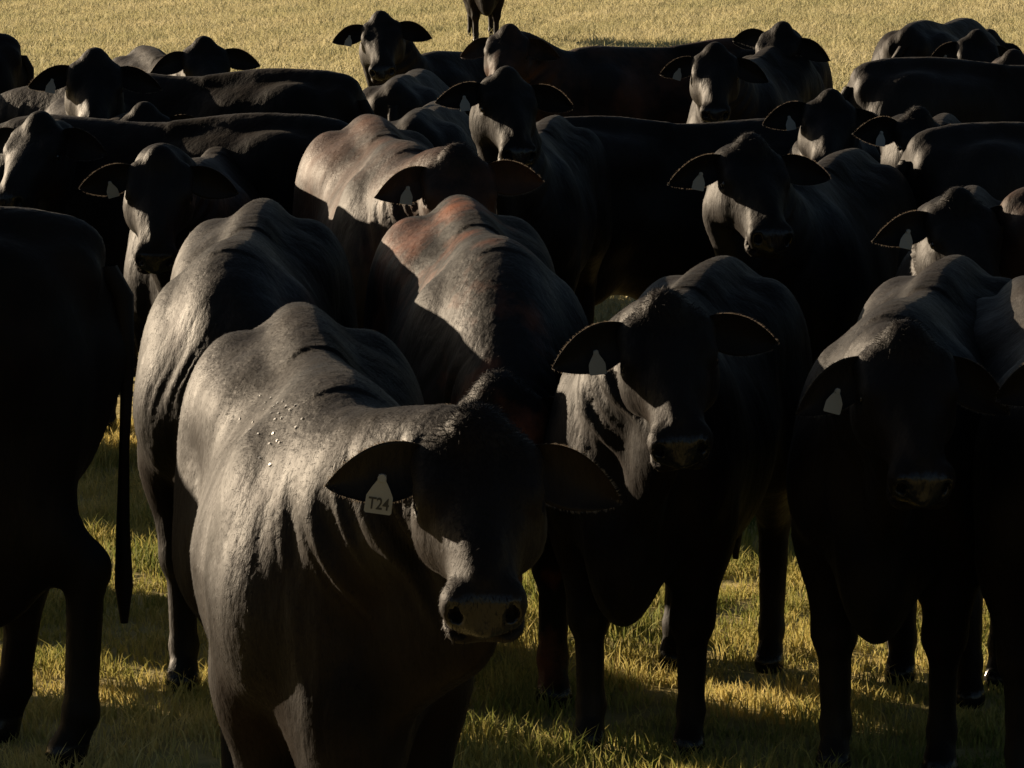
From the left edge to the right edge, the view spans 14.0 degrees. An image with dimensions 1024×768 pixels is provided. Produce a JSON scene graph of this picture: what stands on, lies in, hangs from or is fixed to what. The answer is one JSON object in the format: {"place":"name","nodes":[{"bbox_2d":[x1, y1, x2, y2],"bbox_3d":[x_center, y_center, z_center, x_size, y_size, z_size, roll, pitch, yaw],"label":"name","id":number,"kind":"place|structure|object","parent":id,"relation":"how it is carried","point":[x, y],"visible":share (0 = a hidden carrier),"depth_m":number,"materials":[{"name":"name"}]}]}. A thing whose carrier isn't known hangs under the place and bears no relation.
{"place":"outdoors","nodes":[
{"label":"outdoors","id":0,"kind":"place"},
{"bbox_2d":[0,0,1023,354],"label":"grass","id":1,"kind":"structure","parent":0,"point":[584,18],"depth_m":46.23,"materials":[{"name":"yellow plant"}]},
{"bbox_2d":[0,0,1023,767],"bbox_3d":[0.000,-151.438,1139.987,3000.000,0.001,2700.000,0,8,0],"label":"ground","id":2,"kind":"structure","parent":0,"point":[206,758],"depth_m":10.83,"materials":[{"name":"green plant"}]},
{"bbox_2d":[0,33,33,93],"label":"cow","id":3,"kind":"object","parent":2,"relation":"on","point":[16,69],"visible":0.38,"depth_m":21.00},
{"bbox_2d":[0,110,128,430],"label":"cow","id":4,"kind":"object","parent":2,"relation":"on","point":[44,154],"visible":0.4,"depth_m":14.94},
{"bbox_2d":[0,206,133,767],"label":"cow","id":5,"kind":"object","parent":2,"relation":"on","point":[66,336],"visible":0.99,"depth_m":9.89},
{"bbox_2d":[28,47,161,375],"bbox_3d":[-1.727,-0.744,17.296,0.536,1.384,1.987,-1,8,-6],"label":"cow","id":6,"kind":"object","parent":2,"relation":"on","point":[94,81],"visible":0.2,"depth_m":16.45},
{"bbox_2d":[111,101,194,121],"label":"cow","id":7,"kind":"object","parent":2,"relation":"on","point":[144,111],"visible":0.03,"depth_m":16.05},
{"bbox_2d":[79,143,259,351],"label":"cow","id":8,"kind":"object","parent":2,"relation":"on","point":[174,196],"visible":0.49,"depth_m":13.88},
{"bbox_2d":[0,113,348,275],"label":"cow","id":9,"kind":"object","parent":2,"relation":"on","point":[266,151],"visible":0.27,"depth_m":15.02},
{"bbox_2d":[113,36,259,75],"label":"cow","id":10,"kind":"object","parent":2,"relation":"on","point":[202,55],"visible":0.28,"depth_m":19.71},
{"bbox_2d":[0,68,374,123],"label":"cow","id":11,"kind":"object","parent":2,"relation":"on","point":[334,95],"visible":0.14,"depth_m":17.75},
{"bbox_2d":[132,197,357,693],"bbox_3d":[-0.680,0.176,11.116,0.691,1.218,2.075,-1,8,-8],"label":"cow","id":12,"kind":"object","parent":2,"relation":"on","point":[252,264],"visible":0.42,"depth_m":10.74},
{"bbox_2d":[171,302,621,767],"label":"cow","id":13,"kind":"object","parent":2,"relation":"on","point":[358,557],"visible":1,"depth_m":7.71},
{"bbox_2d":[332,10,486,115],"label":"cow","id":14,"kind":"object","parent":2,"relation":"on","point":[388,49],"visible":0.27,"depth_m":21.91},
{"bbox_2d":[362,69,470,120],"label":"cow","id":15,"kind":"object","parent":2,"relation":"on","point":[397,97],"visible":0.16,"depth_m":18.86},
{"bbox_2d":[292,114,543,328],"bbox_3d":[-0.356,-0.239,13.964,0.595,1.280,2.169,-2,8,-11],"label":"cow","id":16,"kind":"object","parent":2,"relation":"on","point":[364,183],"visible":0.45,"depth_m":13.45},
{"bbox_2d":[390,101,476,151],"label":"cow","id":17,"kind":"object","parent":2,"relation":"on","point":[435,124],"visible":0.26,"depth_m":16.71},
{"bbox_2d":[363,194,588,708],"bbox_3d":[-0.072,0.189,10.928,0.605,1.244,2.117,-1,8,-6],"label":"cow","id":18,"kind":"object","parent":2,"relation":"on","point":[467,297],"visible":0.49,"depth_m":10.49},
{"bbox_2d":[463,0,504,39],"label":"cow","id":19,"kind":"object","parent":2,"relation":"on","point":[477,9],"visible":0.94,"depth_m":42.68},
{"bbox_2d":[434,66,612,325],"bbox_3d":[0.072,-0.611,16.396,0.514,1.360,1.881,1,8,8],"label":"cow","id":20,"kind":"object","parent":2,"relation":"on","point":[564,210],"visible":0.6,"depth_m":15.94},
{"bbox_2d":[460,23,754,123],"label":"cow","id":21,"kind":"object","parent":2,"relation":"on","point":[630,82],"visible":0.34,"depth_m":21.29},
{"bbox_2d":[544,255,812,757],"bbox_3d":[0.406,0.277,10.346,0.602,1.222,1.970,1,8,8],"label":"cow","id":22,"kind":"object","parent":2,"relation":"on","point":[675,403],"visible":0.94,"depth_m":9.95},
{"bbox_2d":[536,116,880,305],"bbox_3d":[0.888,-0.602,17.460,1.790,1.060,0.539,-1,8,-10],"label":"cow","id":23,"kind":"object","parent":2,"relation":"on","point":[659,230],"visible":0.26,"depth_m":17.21},
{"bbox_2d":[659,42,822,123],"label":"cow","id":24,"kind":"object","parent":2,"relation":"on","point":[727,85],"visible":0.41,"depth_m":19.86},
{"bbox_2d":[732,21,832,90],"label":"cow","id":25,"kind":"object","parent":2,"relation":"on","point":[786,38],"visible":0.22,"depth_m":21.10},
{"bbox_2d":[667,131,916,364],"bbox_3d":[0.962,-0.238,13.836,0.540,1.312,1.984,2,8,17],"label":"cow","id":26,"kind":"object","parent":2,"relation":"on","point":[806,230],"visible":0.59,"depth_m":13.32},
{"bbox_2d":[762,88,880,162],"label":"cow","id":27,"kind":"object","parent":2,"relation":"on","point":[828,121],"visible":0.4,"depth_m":16.62},
{"bbox_2d":[786,254,1011,767],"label":"cow","id":28,"kind":"object","parent":2,"relation":"on","point":[899,392],"visible":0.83,"depth_m":9.63},
{"bbox_2d":[852,104,960,167],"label":"cow","id":29,"kind":"object","parent":2,"relation":"on","point":[892,137],"visible":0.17,"depth_m":15.74},
{"bbox_2d":[841,57,1023,122],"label":"cow","id":30,"kind":"object","parent":2,"relation":"on","point":[965,91],"visible":0.41,"depth_m":18.52},
{"bbox_2d":[871,185,1002,276],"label":"cow","id":31,"kind":"object","parent":2,"relation":"on","point":[956,220],"visible":0.37,"depth_m":12.15},
{"bbox_2d":[871,18,1022,60],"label":"cow","id":32,"kind":"object","parent":2,"relation":"on","point":[923,38],"visible":0.14,"depth_m":22.75},
{"bbox_2d":[896,122,1023,208],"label":"cow","id":33,"kind":"object","parent":2,"relation":"on","point":[934,162],"visible":0.33,"depth_m":14.45},
{"bbox_2d":[931,29,1007,62],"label":"cow","id":34,"kind":"object","parent":2,"relation":"on","point":[976,45],"visible":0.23,"depth_m":21.09},
{"bbox_2d":[956,275,1023,767],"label":"cow","id":35,"kind":"object","parent":2,"relation":"on","point":[998,476],"visible":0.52,"depth_m":9.57},
{"bbox_2d":[992,49,1023,64],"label":"cow","id":36,"kind":"object","parent":2,"relation":"on","point":[1012,57],"visible":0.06,"depth_m":19.08},
{"bbox_2d":[998,187,1023,278],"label":"cow","id":37,"kind":"object","parent":2,"relation":"on","point":[1011,221],"visible":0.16,"depth_m":12.17}
]}

